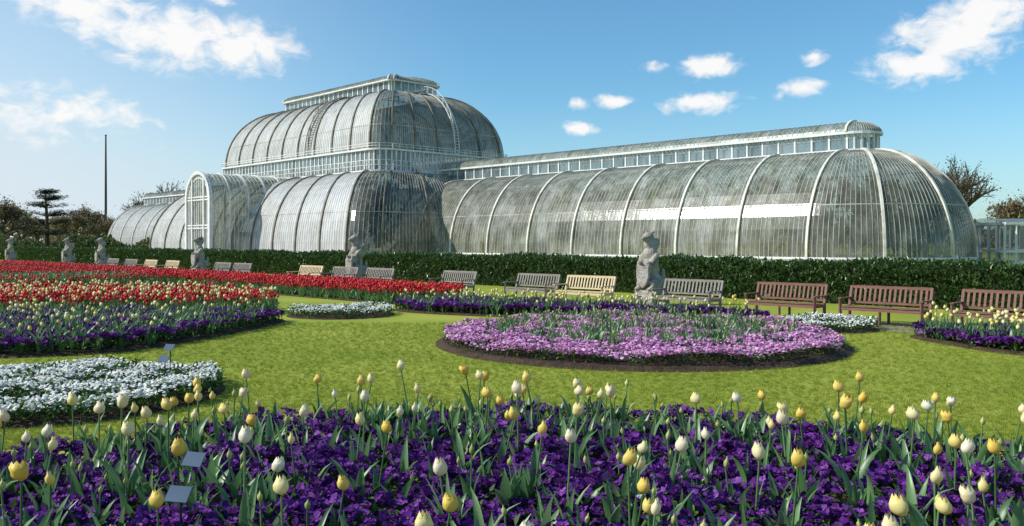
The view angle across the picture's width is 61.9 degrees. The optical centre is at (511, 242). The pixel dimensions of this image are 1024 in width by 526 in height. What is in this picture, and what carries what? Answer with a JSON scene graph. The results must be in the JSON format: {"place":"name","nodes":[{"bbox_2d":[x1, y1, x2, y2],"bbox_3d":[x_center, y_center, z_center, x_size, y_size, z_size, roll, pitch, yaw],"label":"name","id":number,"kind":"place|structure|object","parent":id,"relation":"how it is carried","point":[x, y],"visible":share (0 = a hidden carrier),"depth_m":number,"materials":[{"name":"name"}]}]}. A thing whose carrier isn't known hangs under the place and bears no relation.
{"place":"outdoors","nodes":[
{"label":"outdoors","id":0,"kind":"place"},
{"bbox_2d":[144,196,179,204],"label":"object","id":1,"kind":"object","parent":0,"point":[159,200],"visible":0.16,"depth_m":145.04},
{"bbox_2d":[145,195,181,204],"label":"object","id":2,"kind":"object","parent":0,"point":[167,200],"visible":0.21,"depth_m":144.57,"materials":[{"name":"glass"}]},
{"bbox_2d":[0,243,1023,465],"bbox_3d":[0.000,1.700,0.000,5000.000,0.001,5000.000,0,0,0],"label":"lawn ground","id":3,"kind":"structure","parent":0,"point":[404,317],"depth_m":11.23,"materials":[{"name":"green plant"}]},
{"bbox_2d":[5,238,17,260],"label":"heraldic beast statue","id":4,"kind":"object","parent":3,"relation":"on","point":[11,255],"visible":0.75,"depth_m":66.78,"materials":[{"name":"stone"}]},
{"bbox_2d":[0,198,38,238],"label":"deciduous tree","id":5,"kind":"object","parent":3,"relation":"on","point":[26,214],"visible":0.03,"depth_m":201.21,"materials":[{"name":"brown plant"}]},
{"bbox_2d":[0,194,39,234],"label":"deciduous tree","id":6,"kind":"object","parent":3,"relation":"on","point":[7,213],"visible":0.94,"depth_m":150.24,"materials":[{"name":"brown plant"}]},
{"bbox_2d":[0,212,43,238],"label":"deciduous tree","id":7,"kind":"object","parent":3,"relation":"on","point":[9,226],"visible":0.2,"depth_m":164.41,"materials":[{"name":"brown plant"}]},
{"bbox_2d":[20,215,44,238],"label":"deciduous tree","id":8,"kind":"object","parent":3,"relation":"on","point":[37,236],"visible":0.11,"depth_m":199.95,"materials":[{"name":"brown plant"}]},
{"bbox_2d":[15,188,83,245],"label":"cedar tree","id":9,"kind":"object","parent":3,"relation":"on","point":[45,205],"visible":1,"depth_m":129.58,"materials":[{"name":"green plant"}]},
{"bbox_2d":[41,215,71,240],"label":"deciduous tree","id":10,"kind":"object","parent":3,"relation":"on","point":[60,236],"visible":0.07,"depth_m":189.86,"materials":[{"name":"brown plant"}]},
{"bbox_2d":[0,263,114,273],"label":"red tulip bed","id":11,"kind":"object","parent":3,"relation":"on","point":[19,267],"visible":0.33,"depth_m":39.84,"materials":[{"name":"plant"}]},
{"bbox_2d":[61,237,76,262],"bbox_3d":[-29.742,0.647,57.306,0.880,2.106,0.765,0,0,-41],"label":"heraldic beast statue","id":12,"kind":"object","parent":3,"relation":"on","point":[69,257],"visible":0.81,"depth_m":57.09,"materials":[{"name":"stone"}]},
{"bbox_2d":[0,230,149,248],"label":"shrubbery","id":13,"kind":"object","parent":3,"relation":"on","point":[77,240],"visible":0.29,"depth_m":127.73,"materials":[{"name":"green plant"}]},
{"bbox_2d":[49,210,101,236],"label":"deciduous tree","id":14,"kind":"object","parent":3,"relation":"on","point":[77,223],"visible":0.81,"depth_m":180.38,"materials":[{"name":"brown plant"}]},
{"bbox_2d":[0,268,169,287],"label":"red tulip bed","id":15,"kind":"object","parent":3,"relation":"on","point":[133,275],"visible":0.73,"depth_m":32.30,"materials":[{"name":"plant"}]},
{"bbox_2d":[67,202,108,235],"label":"deciduous tree","id":16,"kind":"object","parent":3,"relation":"on","point":[90,216],"visible":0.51,"depth_m":199.42,"materials":[{"name":"brown plant"}]},
{"bbox_2d":[86,220,113,236],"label":"deciduous tree","id":17,"kind":"object","parent":3,"relation":"on","point":[99,231],"visible":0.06,"depth_m":208.79,"materials":[{"name":"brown plant"}]},
{"bbox_2d":[94,237,109,264],"bbox_3d":[-25.322,0.691,52.823,0.880,2.018,0.739,0,0,-44],"label":"heraldic beast statue","id":18,"kind":"object","parent":3,"relation":"on","point":[101,252],"visible":0.69,"depth_m":52.60,"materials":[{"name":"stone"}]},
{"bbox_2d":[95,215,114,234],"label":"deciduous tree","id":19,"kind":"object","parent":3,"relation":"on","point":[106,225],"visible":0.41,"depth_m":197.65,"materials":[{"name":"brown plant"}]},
{"bbox_2d":[104,134,106,233],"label":"flagpole","id":20,"kind":"object","parent":3,"relation":"on","point":[105,135],"visible":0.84,"depth_m":249.82,"materials":[{"name":"metal"}]},
{"bbox_2d":[0,353,225,429],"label":"white daisy bed","id":21,"kind":"object","parent":3,"relation":"on","point":[34,395],"visible":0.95,"depth_m":8.92,"materials":[{"name":"white plant"}]},
{"bbox_2d":[157,355,169,376],"bbox_3d":[-3.954,1.492,9.689,0.130,0.416,0.057,0,0,17],"label":"plant label","id":22,"kind":"object","parent":21,"relation":"on","point":[164,358],"visible":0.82,"depth_m":9.69,"materials":[{"name":"paint"}]},
{"bbox_2d":[163,344,174,374],"bbox_3d":[-4.053,1.452,10.088,0.130,0.495,0.057,0,0,17],"label":"plant label","id":23,"kind":"object","parent":21,"relation":"on","point":[169,347],"visible":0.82,"depth_m":10.10,"materials":[{"name":"paint"}]},
{"bbox_2d":[115,189,150,210],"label":"bare tree","id":24,"kind":"object","parent":3,"relation":"on","point":[141,202],"visible":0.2,"depth_m":177.25,"materials":[{"name":"brown plant"}]},
{"bbox_2d":[107,203,170,245],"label":"wing glazing bars","id":25,"kind":"object","parent":3,"relation":"on","point":[132,213],"visible":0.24,"depth_m":139.02,"materials":[{"name":"white metal"}]},
{"bbox_2d":[107,204,166,245],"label":"wing glass","id":26,"kind":"object","parent":25,"relation":"attached to","point":[136,233],"visible":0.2,"depth_m":137.89,"materials":[{"name":"clear glass"}]},
{"bbox_2d":[142,194,183,204],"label":"wing lantern cornice","id":27,"kind":"structure","parent":25,"relation":"on","point":[163,196],"depth_m":143.56,"materials":[{"name":"white metal"}]},
{"bbox_2d":[144,191,184,197],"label":"wing lantern roof glass","id":28,"kind":"object","parent":27,"relation":"on","point":[163,194],"visible":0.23,"depth_m":144.47,"materials":[{"name":"clear glass"}]},
{"bbox_2d":[143,189,195,197],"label":"wing lantern roof glazing bars","id":29,"kind":"object","parent":27,"relation":"on","point":[162,193],"visible":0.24,"depth_m":144.06,"materials":[{"name":"white metal"}]},
{"bbox_2d":[0,278,284,312],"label":"red tulip bed","id":30,"kind":"object","parent":3,"relation":"on","point":[106,292],"visible":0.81,"depth_m":20.28,"materials":[{"name":"plant"}]},
{"bbox_2d":[0,292,285,357],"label":"tulip and viola bed","id":31,"kind":"object","parent":3,"relation":"on","point":[27,330],"visible":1,"depth_m":14.70,"materials":[{"name":"purple plant"}]},
{"bbox_2d":[148,181,183,202],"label":"bare tree","id":32,"kind":"object","parent":3,"relation":"on","point":[168,188],"visible":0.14,"depth_m":176.60,"materials":[{"name":"brown plant"}]},
{"bbox_2d":[190,235,210,270],"bbox_3d":[-15.706,0.659,43.070,0.739,2.082,0.880,0,0,43],"label":"heraldic beast statue","id":33,"kind":"object","parent":3,"relation":"on","point":[198,261],"visible":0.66,"depth_m":42.85,"materials":[{"name":"stone"}]},
{"bbox_2d":[0,259,467,303],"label":"red tulip bed","id":34,"kind":"object","parent":3,"relation":"on","point":[338,287],"visible":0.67,"depth_m":27.14,"materials":[{"name":"red plant"}]},
{"bbox_2d":[286,301,394,319],"bbox_3d":[-4.005,1.553,20.012,2.531,0.309,2.548,0,0,0],"label":"white daisy bed","id":35,"kind":"object","parent":3,"relation":"on","point":[360,310],"visible":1,"depth_m":19.44,"materials":[{"name":"plant"}]},
{"bbox_2d":[345,232,367,278],"bbox_3d":[-6.018,0.647,33.243,0.764,2.106,0.880,0,0,45],"label":"heraldic beast statue","id":36,"kind":"object","parent":3,"relation":"on","point":[356,254],"visible":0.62,"depth_m":33.03,"materials":[{"name":"stone"}]},
{"bbox_2d":[0,209,986,247],"bbox_3d":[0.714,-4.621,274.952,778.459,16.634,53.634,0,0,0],"label":"distant tree line","id":37,"kind":"object","parent":3,"relation":"on","point":[53,239],"visible":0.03,"depth_m":262.95,"materials":[{"name":"plant"}]},
{"bbox_2d":[0,359,1023,525],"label":"tulip and viola bed","id":38,"kind":"object","parent":3,"relation":"on","point":[517,462],"visible":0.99,"depth_m":5.41,"materials":[{"name":"purple plant"}]},
{"bbox_2d":[164,485,192,525],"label":"plant label","id":39,"kind":"object","parent":38,"relation":"in","point":[179,494],"visible":1,"depth_m":4.41,"materials":[{"name":"paint"}]},
{"bbox_2d":[181,451,206,501],"bbox_3d":[-1.804,1.447,4.839,0.130,0.505,0.057,0,0,20],"label":"plant label","id":40,"kind":"object","parent":38,"relation":"in","point":[194,459],"visible":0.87,"depth_m":4.84,"materials":[{"name":"paint"}]},
{"bbox_2d":[0,245,1023,313],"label":"laurel hedge","id":41,"kind":"object","parent":3,"relation":"on","point":[948,281],"visible":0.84,"depth_m":27.62,"materials":[{"name":"green plant"}]},
{"bbox_2d":[391,286,770,319],"bbox_3d":[1.285,1.407,19.938,9.338,0.609,2.664,0,0,28],"label":"tulip and viola bed","id":42,"kind":"object","parent":3,"relation":"on","point":[468,305],"visible":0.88,"depth_m":19.80,"materials":[{"name":"purple plant"}]},
{"bbox_2d":[435,302,854,371],"bbox_3d":[2.150,1.441,14.600,6.900,0.524,6.900,0,0,0],"label":"pink flower bed","id":43,"kind":"object","parent":3,"relation":"on","point":[624,340],"visible":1,"depth_m":12.84,"materials":[{"name":"pink plant"}]},
{"bbox_2d":[631,231,669,304],"bbox_3d":[3.811,0.691,23.274,0.880,2.018,0.739,0,0,-44],"label":"heraldic beast statue","id":44,"kind":"object","parent":3,"relation":"on","point":[648,276],"visible":0.81,"depth_m":23.05,"materials":[{"name":"stone"}]},
{"bbox_2d":[396,148,978,257],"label":"wing glazing bars","id":45,"kind":"object","parent":3,"relation":"on","point":[914,163],"visible":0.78,"depth_m":63.10,"materials":[{"name":"white metal"}]},
{"bbox_2d":[441,133,879,180],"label":"window frames","id":46,"kind":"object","parent":45,"relation":"on","point":[847,140],"visible":0.56,"depth_m":67.81,"materials":[{"name":"white metal"}]},
{"bbox_2d":[440,120,881,170],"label":"wing lantern roof glazing bars","id":47,"kind":"object","parent":46,"relation":"on","point":[869,125],"visible":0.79,"depth_m":70.75,"materials":[{"name":"white metal"}]},
{"bbox_2d":[444,123,876,168],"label":"wing lantern roof glass","id":48,"kind":"object","parent":47,"relation":"attached to","point":[761,133],"visible":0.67,"depth_m":69.23,"materials":[{"name":"clear glass"}]},
{"bbox_2d":[447,134,876,182],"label":"window panes","id":49,"kind":"object","parent":46,"relation":"attached to","point":[819,144],"visible":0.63,"depth_m":70.03,"materials":[{"name":"clear glass"}]},
{"bbox_2d":[440,131,882,183],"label":"wing lantern cornice","id":50,"kind":"structure","parent":45,"relation":"on","point":[880,133],"depth_m":69.38,"materials":[{"name":"white metal"}]},
{"bbox_2d":[397,152,975,257],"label":"wing glass","id":51,"kind":"object","parent":45,"relation":"attached to","point":[877,223],"visible":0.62,"depth_m":65.32,"materials":[{"name":"clear glass"}]},
{"bbox_2d":[467,252,980,265],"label":"wing plinth","id":52,"kind":"structure","parent":3,"relation":"on","point":[767,258],"depth_m":68.09,"materials":[{"name":"grey stone"}]},
{"bbox_2d":[402,251,978,259],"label":"wing sill","id":53,"kind":"structure","parent":52,"relation":"on","point":[965,257],"depth_m":64.31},
{"bbox_2d":[769,311,880,333],"bbox_3d":[6.152,1.559,16.893,2.144,0.312,2.164,0,0,0],"label":"white daisy bed","id":54,"kind":"object","parent":3,"relation":"on","point":[852,324],"visible":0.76,"depth_m":16.49,"materials":[{"name":"plant"}]},
{"bbox_2d":[895,171,939,253],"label":"bare tree","id":55,"kind":"object","parent":3,"relation":"on","point":[927,225],"visible":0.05,"depth_m":129.62,"materials":[{"name":"brown plant"}]},
{"bbox_2d":[899,154,998,232],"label":"bare tree","id":56,"kind":"object","parent":3,"relation":"on","point":[963,188],"visible":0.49,"depth_m":117.38,"materials":[{"name":"brown plant"}]},
{"bbox_2d":[909,301,1023,355],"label":"tulip and viola bed","id":57,"kind":"object","parent":3,"relation":"on","point":[995,336],"visible":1,"depth_m":14.05,"materials":[{"name":"plant"}]},
{"bbox_2d":[933,166,1000,253],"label":"bare tree","id":58,"kind":"object","parent":3,"relation":"on","point":[967,195],"visible":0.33,"depth_m":122.28,"materials":[{"name":"brown plant"}]},
{"bbox_2d":[957,221,1023,264],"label":"white glasshouse","id":59,"kind":"structure","parent":3,"relation":"on","point":[1003,241],"depth_m":58.61,"materials":[{"name":"glass"}]},
{"bbox_2d":[979,189,1023,221],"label":"deciduous tree","id":60,"kind":"object","parent":3,"relation":"on","point":[1011,213],"visible":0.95,"depth_m":75.40,"materials":[{"name":"brown plant"}]},
{"bbox_2d":[1007,200,1023,221],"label":"deciduous tree","id":61,"kind":"object","parent":3,"relation":"on","point":[1021,218],"visible":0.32,"depth_m":80.17,"materials":[{"name":"green plant"}]},
{"bbox_2d":[0,0,1023,242],"label":"sky","id":62,"kind":"structure","parent":0,"point":[170,85],"materials":[{"name":"blue"}]},
{"bbox_2d":[471,295,921,332],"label":"gravel path","id":63,"kind":"structure","parent":0,"point":[900,327],"depth_m":17.00,"materials":[{"name":"beige gravel"}]},
{"bbox_2d":[97,258,119,265],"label":"park bench","id":64,"kind":"object","parent":63,"relation":"on","point":[111,261],"visible":0.56,"depth_m":48.87,"materials":[{"name":"grey wood"}]},
{"bbox_2d":[114,259,138,267],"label":"park bench","id":65,"kind":"object","parent":63,"relation":"on","point":[129,261],"visible":0.45,"depth_m":46.99,"materials":[{"name":"grey wood"}]},
{"bbox_2d":[134,259,157,267],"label":"park bench","id":66,"kind":"object","parent":63,"relation":"on","point":[145,264],"visible":0.52,"depth_m":45.00,"materials":[{"name":"beige wood"}]},
{"bbox_2d":[154,260,179,268],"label":"park bench","id":67,"kind":"object","parent":63,"relation":"on","point":[170,263],"visible":0.56,"depth_m":43.16,"materials":[{"name":"beige wood"}]},
{"bbox_2d":[202,262,231,271],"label":"park bench","id":68,"kind":"object","parent":63,"relation":"on","point":[216,267],"visible":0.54,"depth_m":39.20,"materials":[{"name":"grey wood"}]},
{"bbox_2d":[221,263,252,273],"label":"park bench","id":69,"kind":"object","parent":63,"relation":"on","point":[246,269],"visible":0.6,"depth_m":37.71,"materials":[{"name":"grey wood"}]},
{"bbox_2d":[287,265,323,277],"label":"park bench","id":70,"kind":"object","parent":63,"relation":"on","point":[310,273],"visible":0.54,"depth_m":33.77,"materials":[{"name":"beige wood"}]},
{"bbox_2d":[319,266,358,278],"bbox_3d":[-6.443,1.305,31.840,0.676,0.783,1.705,0,0,-43],"label":"park bench","id":71,"kind":"object","parent":63,"relation":"on","point":[341,267],"visible":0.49,"depth_m":32.06,"materials":[{"name":"grey wood"}]},
{"bbox_2d":[353,267,394,281],"bbox_3d":[-4.899,1.305,30.273,0.677,0.783,1.705,0,0,-43],"label":"park bench","id":72,"kind":"object","parent":63,"relation":"on","point":[391,276],"visible":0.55,"depth_m":30.41,"materials":[{"name":"grey wood"}]},
{"bbox_2d":[429,270,477,296],"bbox_3d":[-1.880,1.305,27.211,0.677,0.783,1.705,0,0,-42],"label":"park bench","id":73,"kind":"object","parent":63,"relation":"on","point":[443,278],"visible":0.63,"depth_m":27.27,"materials":[{"name":"grey wood"}]},
{"bbox_2d":[503,273,560,298],"bbox_3d":[0.577,1.305,24.720,0.677,0.783,1.705,0,0,-45],"label":"park bench","id":74,"kind":"object","parent":63,"relation":"on","point":[516,288],"visible":0.88,"depth_m":24.80,"materials":[{"name":"grey wood"}]},
{"bbox_2d":[553,275,616,301],"bbox_3d":[1.980,1.305,23.296,1.705,0.783,0.676,0,0,43],"label":"park bench","id":75,"kind":"object","parent":63,"relation":"on","point":[591,293],"visible":0.78,"depth_m":23.34,"materials":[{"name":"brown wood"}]},
{"bbox_2d":[650,278,724,306],"bbox_3d":[4.297,1.305,20.946,1.705,0.783,0.677,0,0,45],"label":"park bench","id":76,"kind":"object","parent":63,"relation":"on","point":[700,299],"visible":0.84,"depth_m":20.98,"materials":[{"name":"grey wood"}]},
{"bbox_2d":[744,282,828,315],"bbox_3d":[6.122,1.305,19.095,0.677,0.783,1.705,0,0,-45],"label":"park bench","id":77,"kind":"object","parent":63,"relation":"on","point":[814,305],"visible":0.88,"depth_m":19.11,"materials":[{"name":"red wood"}]},
{"bbox_2d":[838,285,933,327],"bbox_3d":[7.667,1.305,17.529,1.705,0.783,0.677,0,0,45],"label":"park bench","id":78,"kind":"object","parent":63,"relation":"on","point":[849,307],"visible":0.91,"depth_m":17.58,"materials":[{"name":"red wood"}]},
{"bbox_2d":[950,289,1023,323],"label":"park bench","id":79,"kind":"object","parent":63,"relation":"on","point":[962,314],"visible":0.64,"depth_m":16.31,"materials":[{"name":"red wood"}]},
{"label":"floor","id":80,"kind":"structure","parent":0,"visible":0},
{"bbox_2d":[185,171,290,249],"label":"porch frame","id":81,"kind":"object","parent":80,"relation":"on","point":[207,226],"visible":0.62,"depth_m":91.03,"materials":[{"name":"white metal"}]},
{"bbox_2d":[190,173,287,250],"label":"porch glass","id":82,"kind":"object","parent":81,"relation":"in","point":[216,221],"visible":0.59,"depth_m":91.34,"materials":[{"name":"clear glass"}]},
{"bbox_2d":[347,249,543,253],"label":"plinth","id":83,"kind":"structure","parent":80,"relation":"on","point":[370,250],"depth_m":126.58,"materials":[{"name":"stone"}]},
{"bbox_2d":[368,249,583,253],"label":"sill","id":84,"kind":"structure","parent":83,"relation":"on","point":[480,252],"depth_m":90.94,"materials":[{"name":"white paint"}]},
{"bbox_2d":[151,172,575,251],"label":"glass","id":85,"kind":"object","parent":84,"relation":"on","point":[286,242],"visible":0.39,"depth_m":87.50,"materials":[{"name":"clear glass"}]},
{"bbox_2d":[222,79,506,192],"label":"cornices","id":86,"kind":"object","parent":85,"relation":"on","point":[357,150],"visible":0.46,"depth_m":95.81,"materials":[{"name":"white paint"}]},
{"bbox_2d":[285,75,425,104],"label":"dome lantern roof glass","id":87,"kind":"object","parent":86,"relation":"on","point":[313,101],"visible":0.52,"depth_m":105.95,"materials":[{"name":"glass"}]},
{"bbox_2d":[287,81,433,109],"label":"dome lantern wall glass","id":88,"kind":"object","parent":86,"relation":"on","point":[405,88],"visible":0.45,"depth_m":99.27,"materials":[{"name":"clear glass"}]},
{"bbox_2d":[282,74,439,105],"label":"dome lantern roof glazing bars","id":89,"kind":"object","parent":86,"relation":"on","point":[421,80],"visible":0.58,"depth_m":101.64,"materials":[{"name":"white metal"}]},
{"bbox_2d":[285,81,436,110],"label":"dome lantern wall glazing bars","id":90,"kind":"object","parent":86,"relation":"on","point":[435,92],"visible":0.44,"depth_m":98.89,"materials":[{"name":"white metal"}]},
{"bbox_2d":[219,142,507,187],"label":"gallery railing","id":91,"kind":"object","parent":86,"relation":"on","point":[353,166],"visible":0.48,"depth_m":91.59,"materials":[{"name":"white metal"}]},
{"bbox_2d":[225,89,503,171],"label":"dome glazing bars","id":92,"kind":"object","parent":86,"relation":"attached to","point":[426,98],"visible":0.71,"depth_m":96.32,"materials":[{"name":"white metal"}]},
{"bbox_2d":[304,86,459,155],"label":"roof ladders","id":93,"kind":"object","parent":92,"relation":"attached to","point":[441,100],"visible":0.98,"depth_m":95.19,"materials":[{"name":"beige metal"}]},
{"bbox_2d":[223,150,505,190],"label":"clerestory glazing bars","id":94,"kind":"object","parent":86,"relation":"on","point":[225,171],"visible":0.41,"depth_m":91.43,"materials":[{"name":"white metal"}]},
{"bbox_2d":[227,91,502,173],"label":"dome glass","id":95,"kind":"object","parent":86,"relation":"on","point":[359,140],"visible":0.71,"depth_m":101.52,"materials":[{"name":"clear glass"}]},
{"bbox_2d":[228,150,502,189],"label":"clerestory glass","id":96,"kind":"object","parent":86,"relation":"on","point":[377,157],"visible":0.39,"depth_m":93.34,"materials":[{"name":"clear glass"}]},
{"bbox_2d":[149,170,585,252],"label":"glazing bars","id":97,"kind":"object","parent":85,"relation":"attached to","point":[345,244],"visible":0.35,"depth_m":85.73,"materials":[{"name":"beige metal"}]},
{"bbox_2d":[267,163,954,257],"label":"palms","id":98,"kind":"object","parent":80,"relation":"on","point":[838,231],"visible":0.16,"depth_m":69.01,"materials":[{"name":"green plant"}]}
]}

